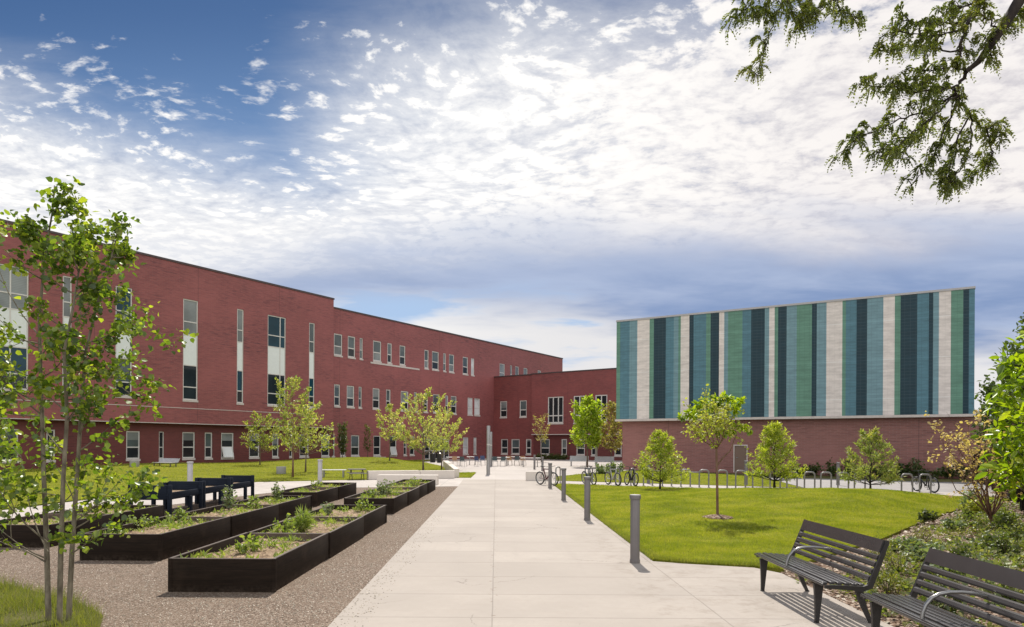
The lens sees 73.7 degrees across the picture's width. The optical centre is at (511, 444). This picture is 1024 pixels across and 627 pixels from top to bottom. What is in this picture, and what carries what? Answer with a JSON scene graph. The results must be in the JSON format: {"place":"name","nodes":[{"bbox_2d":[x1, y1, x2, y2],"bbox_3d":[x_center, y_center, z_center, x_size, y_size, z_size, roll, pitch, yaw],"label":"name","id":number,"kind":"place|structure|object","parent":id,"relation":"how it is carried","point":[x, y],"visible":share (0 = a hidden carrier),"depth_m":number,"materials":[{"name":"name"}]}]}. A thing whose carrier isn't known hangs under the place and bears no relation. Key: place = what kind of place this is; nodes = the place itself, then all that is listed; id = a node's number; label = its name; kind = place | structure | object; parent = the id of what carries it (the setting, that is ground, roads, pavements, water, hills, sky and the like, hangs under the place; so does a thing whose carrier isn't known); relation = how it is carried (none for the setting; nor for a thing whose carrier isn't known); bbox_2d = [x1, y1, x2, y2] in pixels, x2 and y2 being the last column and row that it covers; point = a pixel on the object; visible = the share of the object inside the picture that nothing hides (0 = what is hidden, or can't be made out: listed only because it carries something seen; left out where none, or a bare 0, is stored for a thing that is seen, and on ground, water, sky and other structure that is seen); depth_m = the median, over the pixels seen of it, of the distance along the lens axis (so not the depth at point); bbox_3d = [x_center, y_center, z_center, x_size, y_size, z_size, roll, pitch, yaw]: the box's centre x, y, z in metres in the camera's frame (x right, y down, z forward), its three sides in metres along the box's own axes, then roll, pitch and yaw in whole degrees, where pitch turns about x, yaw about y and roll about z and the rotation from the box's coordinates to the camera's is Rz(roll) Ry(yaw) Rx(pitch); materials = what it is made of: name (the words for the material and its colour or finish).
{"place":"outdoors","nodes":[
{"label":"outdoors","id":0,"kind":"place"},
{"bbox_2d":[0,585,102,626],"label":"grass patch","id":1,"kind":"object","parent":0,"point":[20,615],"visible":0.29,"depth_m":7.15,"materials":[{"name":"green plant"}]},
{"bbox_2d":[0,401,28,524],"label":"aspen tree","id":2,"kind":"object","parent":1,"relation":"on","point":[5,443],"visible":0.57,"depth_m":8.82,"materials":[{"name":"green plant"}]},
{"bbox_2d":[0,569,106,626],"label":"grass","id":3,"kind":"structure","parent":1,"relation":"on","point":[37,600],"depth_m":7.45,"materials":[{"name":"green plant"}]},
{"bbox_2d":[0,175,198,623],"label":"aspen tree","id":4,"kind":"object","parent":1,"relation":"on","point":[69,252],"visible":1,"depth_m":7.07,"materials":[{"name":"green plant"}]},
{"bbox_2d":[0,457,444,509],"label":"lawn","id":5,"kind":"structure","parent":0,"point":[385,460],"depth_m":42.15,"materials":[{"name":"green plant"}]},
{"bbox_2d":[240,411,278,464],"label":"street tree","id":6,"kind":"object","parent":5,"relation":"on","point":[261,436],"visible":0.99,"depth_m":49.88,"materials":[{"name":"green plant"}]},
{"bbox_2d":[271,375,321,476],"bbox_3d":[-11.984,-1.028,37.507,2.757,5.690,2.445,0,0,0],"label":"street tree","id":7,"kind":"object","parent":5,"relation":"on","point":[293,384],"visible":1,"depth_m":37.39,"materials":[{"name":"green plant"}]},
{"bbox_2d":[275,401,335,471],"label":"street tree","id":8,"kind":"object","parent":5,"relation":"on","point":[325,444],"visible":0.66,"depth_m":42.97,"materials":[{"name":"green plant"}]},
{"bbox_2d":[336,421,348,457],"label":"street tree","id":9,"kind":"object","parent":5,"relation":"on","point":[342,429],"visible":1,"depth_m":62.90,"materials":[{"name":"green plant"}]},
{"bbox_2d":[375,403,405,460],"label":"street tree","id":10,"kind":"object","parent":5,"relation":"on","point":[389,408],"visible":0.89,"depth_m":57.95,"materials":[{"name":"green plant"}]},
{"bbox_2d":[385,386,456,469],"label":"street tree","id":11,"kind":"object","parent":5,"relation":"on","point":[411,441],"visible":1,"depth_m":42.28,"materials":[{"name":"green plant"}]},
{"bbox_2d":[421,409,467,468],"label":"street tree","id":12,"kind":"object","parent":5,"relation":"on","point":[455,448],"visible":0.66,"depth_m":49.84,"materials":[{"name":"green plant"}]},
{"bbox_2d":[0,486,457,626],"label":"gravel","id":13,"kind":"structure","parent":0,"point":[425,507],"depth_m":9.05,"materials":[{"name":"gravel"}]},
{"bbox_2d":[0,505,163,547],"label":"raised planter","id":14,"kind":"object","parent":13,"relation":"on","point":[24,535],"visible":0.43,"depth_m":13.25,"materials":[{"name":"wood"}]},
{"bbox_2d":[4,479,429,557],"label":"seedlings","id":15,"kind":"object","parent":14,"relation":"in","point":[170,524],"visible":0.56,"depth_m":13.16,"materials":[{"name":"green plant"}]},
{"bbox_2d":[128,481,202,515],"bbox_3d":[-9.288,1.446,18.400,1.096,0.810,1.860,0,0,0],"label":"raised trough","id":16,"kind":"object","parent":13,"relation":"on","point":[169,491],"visible":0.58,"depth_m":18.61,"materials":[{"name":"wood"}]},
{"bbox_2d":[80,495,311,560],"bbox_3d":[-6.279,1.653,15.075,1.324,0.428,8.258,0,0,0],"label":"raised planter","id":17,"kind":"object","parent":13,"relation":"on","point":[152,543],"visible":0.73,"depth_m":12.29,"materials":[{"name":"metal"}]},
{"bbox_2d":[122,514,158,529],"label":"bed plant","id":18,"kind":"object","parent":17,"relation":"in","point":[130,519],"visible":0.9,"depth_m":12.55,"materials":[{"name":"green plant"}]},
{"bbox_2d":[163,505,190,520],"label":"bed plant","id":19,"kind":"object","parent":17,"relation":"in","point":[179,511],"visible":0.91,"depth_m":13.60,"materials":[{"name":"green plant"}]},
{"bbox_2d":[221,484,238,509],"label":"bed plant","id":20,"kind":"object","parent":17,"relation":"in","point":[229,502],"visible":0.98,"depth_m":15.93,"materials":[{"name":"green plant"}]},
{"bbox_2d":[185,478,230,507],"bbox_3d":[-9.288,1.446,20.320,1.096,0.810,1.860,0,0,0],"label":"raised trough","id":21,"kind":"object","parent":13,"relation":"on","point":[213,485],"visible":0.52,"depth_m":20.89,"materials":[{"name":"metal"}]},
{"bbox_2d":[198,475,253,500],"bbox_3d":[-9.288,1.446,22.240,1.096,0.810,1.860,0,0,0],"label":"raised trough","id":22,"kind":"object","parent":13,"relation":"on","point":[244,482],"visible":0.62,"depth_m":23.07,"materials":[{"name":"wood"}]},
{"bbox_2d":[168,505,386,591],"bbox_3d":[-3.689,1.667,12.540,1.384,0.428,7.728,0,0,0],"label":"raised planter","id":23,"kind":"object","parent":13,"relation":"on","point":[266,571],"visible":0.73,"depth_m":9.48,"materials":[{"name":"wood"}]},
{"bbox_2d":[232,532,265,552],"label":"bed plant","id":24,"kind":"object","parent":23,"relation":"in","point":[253,546],"visible":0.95,"depth_m":9.89,"materials":[{"name":"green plant"}]},
{"bbox_2d":[272,513,295,532],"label":"bed plant","id":25,"kind":"object","parent":23,"relation":"in","point":[285,526],"visible":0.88,"depth_m":11.81,"materials":[{"name":"green plant"}]},
{"bbox_2d":[283,505,315,532],"bbox_3d":[-3.823,1.411,12.281,0.643,0.697,0.583,0,0,0],"label":"bed plant","id":26,"kind":"object","parent":23,"relation":"in","point":[302,524],"visible":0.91,"depth_m":12.22,"materials":[{"name":"green plant"}]},
{"bbox_2d":[273,482,355,506],"bbox_3d":[-6.484,1.647,23.000,1.314,0.438,5.208,0,0,0],"label":"raised planter","id":27,"kind":"object","parent":13,"relation":"on","point":[323,495],"visible":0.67,"depth_m":22.50,"materials":[{"name":"metal"}]},
{"bbox_2d":[344,479,434,513],"bbox_3d":[-3.854,1.666,23.350,1.374,0.428,9.908,0,0,0],"label":"raised planter","id":28,"kind":"object","parent":13,"relation":"on","point":[397,503],"visible":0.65,"depth_m":20.65,"materials":[{"name":"metal"}]},
{"bbox_2d":[0,480,461,519],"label":"crossing path","id":29,"kind":"structure","parent":0,"point":[262,487],"depth_m":28.35,"materials":[{"name":"concrete"}]},
{"bbox_2d":[377,474,438,484],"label":"seat wall","id":30,"kind":"structure","parent":29,"relation":"on","point":[391,477],"depth_m":31.35,"materials":[{"name":"concrete"}]},
{"bbox_2d":[0,0,1023,415],"label":"sky","id":31,"kind":"structure","parent":0,"point":[540,176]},
{"bbox_2d":[424,458,702,480],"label":"plaza","id":32,"kind":"structure","parent":0,"point":[510,472],"depth_m":55.26,"materials":[{"name":"concrete"}]},
{"bbox_2d":[367,470,419,479],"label":"seat wall","id":33,"kind":"structure","parent":32,"relation":"on","point":[371,475],"depth_m":36.23,"materials":[{"name":"concrete"}]},
{"bbox_2d":[420,470,454,478],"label":"seat wall","id":34,"kind":"structure","parent":32,"relation":"on","point":[446,474],"depth_m":37.31,"materials":[{"name":"concrete"}]},
{"bbox_2d":[486,426,490,474],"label":"light column","id":35,"kind":"structure","parent":32,"relation":"on","point":[488,454],"depth_m":42.40,"materials":[{"name":"grey metal"}]},
{"bbox_2d":[532,413,550,456],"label":"street tree","id":36,"kind":"object","parent":32,"relation":"on","point":[548,427],"visible":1,"depth_m":73.96,"materials":[{"name":"green plant"}]},
{"bbox_2d":[569,394,605,466],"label":"street tree","id":37,"kind":"object","parent":32,"relation":"on","point":[585,418],"visible":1,"depth_m":57.47,"materials":[{"name":"green plant"}]},
{"bbox_2d":[597,400,622,463],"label":"street tree","id":38,"kind":"object","parent":32,"relation":"on","point":[611,435],"visible":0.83,"depth_m":59.67,"materials":[{"name":"green plant"}]},
{"bbox_2d":[328,479,892,626],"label":"path","id":39,"kind":"structure","parent":0,"point":[505,553],"depth_m":9.34,"materials":[{"name":"concrete"}]},
{"bbox_2d":[526,471,547,480],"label":"seat wall","id":40,"kind":"structure","parent":39,"relation":"on","point":[530,475],"depth_m":35.40,"materials":[{"name":"concrete"}]},
{"bbox_2d":[561,468,565,500],"bbox_3d":[1.747,1.347,23.071,0.179,1.096,0.179,0,0,-34],"label":"bollard","id":41,"kind":"object","parent":39,"relation":"on","point":[563,490],"visible":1,"depth_m":23.01,"materials":[{"name":"grey metal"}]},
{"bbox_2d":[584,476,590,520],"bbox_3d":[1.877,1.348,17.012,0.179,1.096,0.179,0,0,-17],"label":"bollard","id":42,"kind":"object","parent":39,"relation":"on","point":[587,479],"visible":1,"depth_m":16.94,"materials":[{"name":"grey metal"}]},
{"bbox_2d":[630,494,640,563],"bbox_3d":[1.971,1.349,10.934,0.179,1.096,0.179,0,0,0],"label":"bollard","id":43,"kind":"object","parent":39,"relation":"on","point":[635,528],"visible":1,"depth_m":10.87,"materials":[{"name":"grey metal"}]},
{"bbox_2d":[754,519,889,623],"bbox_3d":[3.562,1.448,8.070,0.699,0.914,2.000,0,0,0],"label":"park bench","id":44,"kind":"object","parent":39,"relation":"on","point":[819,576],"visible":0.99,"depth_m":7.71,"materials":[{"name":"metal"}]},
{"bbox_2d":[860,548,1023,626],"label":"park bench","id":45,"kind":"object","parent":39,"relation":"on","point":[911,606],"visible":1,"depth_m":5.82,"materials":[{"name":"metal"}]},
{"bbox_2d":[556,470,801,487],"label":"lawn","id":46,"kind":"structure","parent":0,"point":[688,480],"depth_m":34.32,"materials":[{"name":"green plant"}]},
{"bbox_2d":[552,481,1004,497],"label":"sidewalk","id":47,"kind":"structure","parent":0,"point":[695,486],"depth_m":31.58,"materials":[{"name":"concrete"}]},
{"bbox_2d":[911,470,939,492],"bbox_3d":[17.054,1.528,28.201,0.548,0.898,1.609,-4,0,-7],"label":"bicycle","id":48,"kind":"object","parent":47,"relation":"on","point":[928,485],"visible":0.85,"depth_m":28.08,"materials":[{"name":"black paint"}]},
{"bbox_2d":[965,348,1023,483],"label":"dark tree","id":49,"kind":"object","parent":47,"relation":"on","point":[990,386],"visible":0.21,"depth_m":25.46,"materials":[{"name":"green plant"}]},
{"bbox_2d":[553,483,1008,572],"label":"lawn","id":50,"kind":"structure","parent":0,"point":[779,570],"depth_m":17.49,"materials":[{"name":"green plant"}]},
{"bbox_2d":[634,429,692,488],"bbox_3d":[6.257,0.616,28.447,2.550,2.580,2.409,0,0,0],"label":"conical tree","id":51,"kind":"object","parent":50,"relation":"on","point":[663,474],"visible":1,"depth_m":28.38,"materials":[{"name":"green plant"}]},
{"bbox_2d":[677,384,752,514],"bbox_3d":[5.295,0.161,17.171,2.195,3.405,2.818,0,0,0],"label":"lawn tree","id":52,"kind":"object","parent":50,"relation":"on","point":[716,427],"visible":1,"depth_m":17.16,"materials":[{"name":"green plant"}]},
{"bbox_2d":[743,420,808,486],"bbox_3d":[10.168,0.388,26.360,2.349,2.715,2.380,0,0,0],"label":"conical tree","id":53,"kind":"object","parent":50,"relation":"on","point":[776,433],"visible":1,"depth_m":26.19,"materials":[{"name":"green plant"}]},
{"bbox_2d":[836,426,905,488],"bbox_3d":[13.466,0.564,25.547,2.310,2.562,2.362,0,0,-24],"label":"conical tree","id":54,"kind":"object","parent":50,"relation":"on","point":[891,478],"visible":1,"depth_m":25.46,"materials":[{"name":"green plant"}]},
{"bbox_2d":[701,472,975,572],"bbox_3d":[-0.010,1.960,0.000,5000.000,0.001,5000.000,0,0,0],"label":"ground","id":55,"kind":"structure","parent":0,"point":[904,479],"depth_m":41.66,"materials":[{"name":"grey concrete"}]},
{"bbox_2d":[0,219,562,469],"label":"school wing","id":56,"kind":"structure","parent":55,"relation":"on","point":[254,338],"depth_m":59.80,"materials":[{"name":"red brick"}]},
{"bbox_2d":[0,263,28,392],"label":"window","id":57,"kind":"structure","parent":56,"relation":"in","point":[16,286],"depth_m":45.21,"materials":[{"name":"glass"}]},
{"bbox_2d":[62,276,71,394],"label":"window","id":58,"kind":"structure","parent":56,"relation":"in","point":[67,300],"depth_m":47.82,"materials":[{"name":"glass"}]},
{"bbox_2d":[115,286,131,398],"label":"window","id":59,"kind":"structure","parent":56,"relation":"in","point":[124,343],"depth_m":51.13,"materials":[{"name":"glass"}]},
{"bbox_2d":[126,431,140,460],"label":"window","id":60,"kind":"structure","parent":56,"relation":"in","point":[132,437],"depth_m":52.36,"materials":[{"name":"glass"}]},
{"bbox_2d":[182,432,194,459],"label":"window","id":61,"kind":"structure","parent":56,"relation":"in","point":[188,438],"depth_m":56.12,"materials":[{"name":"glass"}]},
{"bbox_2d":[182,298,197,401],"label":"window","id":62,"kind":"structure","parent":56,"relation":"in","point":[190,307],"depth_m":55.52,"materials":[{"name":"glass"}]},
{"bbox_2d":[204,432,212,459],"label":"window","id":63,"kind":"structure","parent":56,"relation":"in","point":[208,436],"depth_m":57.66,"materials":[{"name":"glass"}]},
{"bbox_2d":[221,433,233,459],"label":"window","id":64,"kind":"structure","parent":56,"relation":"in","point":[226,438],"depth_m":59.03,"materials":[{"name":"glass"}]},
{"bbox_2d":[236,309,243,404],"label":"window","id":65,"kind":"structure","parent":56,"relation":"in","point":[239,312],"depth_m":59.34,"materials":[{"name":"glass"}]},
{"bbox_2d":[249,433,259,458],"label":"window","id":66,"kind":"structure","parent":56,"relation":"in","point":[253,454],"depth_m":61.37,"materials":[{"name":"glass"}]},
{"bbox_2d":[267,315,285,406],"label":"window","id":67,"kind":"structure","parent":56,"relation":"in","point":[276,325],"depth_m":62.44,"materials":[{"name":"glass"}]},
{"bbox_2d":[309,323,314,408],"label":"window","id":68,"kind":"structure","parent":56,"relation":"in","point":[311,325],"depth_m":65.92,"materials":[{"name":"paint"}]},
{"bbox_2d":[334,333,342,357],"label":"window","id":69,"kind":"structure","parent":56,"relation":"in","point":[337,337],"depth_m":69.61,"materials":[{"name":"glass"}]},
{"bbox_2d":[347,386,354,408],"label":"window","id":70,"kind":"structure","parent":56,"relation":"in","point":[350,389],"depth_m":71.12,"materials":[{"name":"glass"}]},
{"bbox_2d":[348,336,355,358],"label":"window","id":71,"kind":"structure","parent":56,"relation":"in","point":[351,340],"depth_m":71.21,"materials":[{"name":"glass"}]},
{"bbox_2d":[351,435,359,456],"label":"window","id":72,"kind":"structure","parent":56,"relation":"in","point":[354,438],"depth_m":71.62,"materials":[{"name":"glass"}]},
{"bbox_2d":[373,340,381,362],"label":"window","id":73,"kind":"structure","parent":56,"relation":"in","point":[376,344],"depth_m":74.28,"materials":[{"name":"glass"}]},
{"bbox_2d":[425,439,448,459],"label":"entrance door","id":74,"kind":"structure","parent":56,"relation":"in","point":[427,456],"depth_m":82.90,"materials":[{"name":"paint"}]},
{"bbox_2d":[494,368,622,460],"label":"link wing","id":75,"kind":"structure","parent":55,"relation":"on","point":[521,402],"depth_m":87.54,"materials":[{"name":"red brick"}]},
{"bbox_2d":[547,396,562,424],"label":"window","id":76,"kind":"structure","parent":75,"relation":"in","point":[555,404],"depth_m":86.69,"materials":[{"name":"glass"}]},
{"bbox_2d":[615,286,1013,478],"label":"striped hall","id":77,"kind":"structure","parent":55,"relation":"on","point":[823,382],"depth_m":45.42,"materials":[{"name":"multicoloured brick"}]},
{"bbox_2d":[733,445,747,471],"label":"door","id":78,"kind":"structure","parent":77,"relation":"in","point":[739,452],"depth_m":48.20,"materials":[{"name":"brown paint"}]},
{"bbox_2d":[904,457,924,476],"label":"shrub","id":79,"kind":"object","parent":55,"relation":"on","point":[913,471],"visible":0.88,"depth_m":41.83,"materials":[{"name":"green plant"}]},
{"bbox_2d":[764,477,992,492],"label":"driveway","id":80,"kind":"structure","parent":0,"point":[907,486],"depth_m":33.29,"materials":[{"name":"concrete"}]},
{"bbox_2d":[975,312,1023,440],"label":"dark tree","id":81,"kind":"object","parent":80,"relation":"on","point":[1012,346],"visible":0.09,"depth_m":28.02,"materials":[{"name":"green plant"}]},
{"bbox_2d":[780,491,1023,626],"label":"planting bed","id":82,"kind":"object","parent":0,"point":[893,624],"visible":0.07,"depth_m":8.73,"materials":[{"name":"brown soil"}]},
{"bbox_2d":[719,0,1023,205],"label":"honey locust","id":83,"kind":"object","parent":82,"relation":"on","point":[950,181],"visible":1,"depth_m":5.24,"materials":[{"name":"green plant"}]},
{"bbox_2d":[865,562,903,591],"bbox_3d":[4.692,1.675,8.601,0.505,0.432,0.550,0,0,39],"label":"perennial","id":84,"kind":"object","parent":82,"relation":"on","point":[890,582],"visible":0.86,"depth_m":8.51,"materials":[{"name":"green plant"}]},
{"bbox_2d":[871,534,924,571],"bbox_3d":[5.363,1.527,9.530,0.678,0.589,0.679,0,0,0],"label":"perennial","id":85,"kind":"object","parent":82,"relation":"on","point":[891,560],"visible":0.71,"depth_m":9.44,"materials":[{"name":"green plant"}]},
{"bbox_2d":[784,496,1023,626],"bbox_3d":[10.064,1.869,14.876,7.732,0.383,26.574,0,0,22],"label":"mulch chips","id":86,"kind":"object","parent":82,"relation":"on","point":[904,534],"visible":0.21,"depth_m":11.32,"materials":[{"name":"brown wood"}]},
{"bbox_2d":[795,493,1023,626],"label":"ground cover","id":87,"kind":"object","parent":82,"relation":"on","point":[1015,557],"visible":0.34,"depth_m":10.56,"materials":[{"name":"green plant"}]},
{"bbox_2d":[902,539,944,561],"bbox_3d":[6.173,1.637,10.180,0.570,0.413,0.659,0,0,14],"label":"perennial","id":88,"kind":"object","parent":82,"relation":"on","point":[920,553],"visible":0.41,"depth_m":10.27,"materials":[{"name":"green plant"}]},
{"bbox_2d":[911,520,940,541],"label":"perennial","id":89,"kind":"object","parent":82,"relation":"on","point":[922,535],"visible":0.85,"depth_m":12.99,"materials":[{"name":"green plant"}]},
{"bbox_2d":[917,508,939,523],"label":"perennial","id":90,"kind":"object","parent":82,"relation":"on","point":[928,517],"visible":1,"depth_m":16.57,"materials":[{"name":"green plant"}]},
{"bbox_2d":[907,574,974,616],"bbox_3d":[4.604,1.665,7.337,0.693,0.570,0.576,0,0,-25],"label":"perennial","id":91,"kind":"object","parent":82,"relation":"on","point":[944,607],"visible":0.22,"depth_m":7.24,"materials":[{"name":"green plant"}]},
{"bbox_2d":[940,516,966,531],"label":"perennial","id":92,"kind":"object","parent":82,"relation":"on","point":[948,522],"visible":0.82,"depth_m":14.31,"materials":[{"name":"green plant"}]},
{"bbox_2d":[949,541,984,557],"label":"perennial","id":93,"kind":"object","parent":82,"relation":"on","point":[958,551],"visible":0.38,"depth_m":9.98,"materials":[{"name":"green plant"}]},
{"bbox_2d":[921,403,1022,522],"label":"coppery shrub","id":94,"kind":"object","parent":82,"relation":"on","point":[989,511],"visible":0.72,"depth_m":15.00,"materials":[{"name":"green plant"}]},
{"bbox_2d":[962,494,997,513],"bbox_3d":[12.251,1.586,17.845,0.784,0.572,0.698,0,0,37],"label":"bed shrub","id":95,"kind":"object","parent":82,"relation":"on","point":[974,506],"visible":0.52,"depth_m":17.78,"materials":[{"name":"green plant"}]},
{"bbox_2d":[965,531,1012,548],"bbox_3d":[8.103,1.690,11.560,0.588,0.405,0.597,0,0,-27],"label":"perennial","id":96,"kind":"object","parent":82,"relation":"on","point":[987,537],"visible":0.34,"depth_m":11.54,"materials":[{"name":"green plant"}]},
{"bbox_2d":[969,331,1023,502],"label":"broad leaved tree","id":97,"kind":"object","parent":82,"relation":"on","point":[1015,471],"visible":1,"depth_m":12.73,"materials":[{"name":"green plant"}]},
{"bbox_2d":[972,449,1023,510],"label":"shrub","id":98,"kind":"object","parent":82,"relation":"on","point":[1021,501],"visible":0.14,"depth_m":25.84,"materials":[{"name":"green plant"}]},
{"bbox_2d":[981,512,1016,533],"bbox_3d":[9.755,1.602,13.646,0.543,0.537,0.653,0,0,0],"label":"perennial","id":99,"kind":"object","parent":82,"relation":"on","point":[1003,522],"visible":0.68,"depth_m":13.61,"materials":[{"name":"green plant"}]},
{"bbox_2d":[976,554,1023,570],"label":"perennial","id":100,"kind":"object","parent":82,"relation":"on","point":[996,562],"visible":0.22,"depth_m":9.37,"materials":[{"name":"green plant"}]},
{"bbox_2d":[980,531,1022,556],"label":"perennial","id":101,"kind":"object","parent":82,"relation":"on","point":[1005,541],"visible":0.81,"depth_m":10.67,"materials":[{"name":"green plant"}]},
{"bbox_2d":[981,578,1023,603],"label":"perennial","id":102,"kind":"object","parent":82,"relation":"on","point":[1002,586],"visible":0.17,"depth_m":7.52,"materials":[{"name":"green plant"}]},
{"bbox_2d":[995,525,1023,542],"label":"perennial","id":103,"kind":"object","parent":82,"relation":"on","point":[1014,533],"visible":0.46,"depth_m":12.53,"materials":[{"name":"green plant"}]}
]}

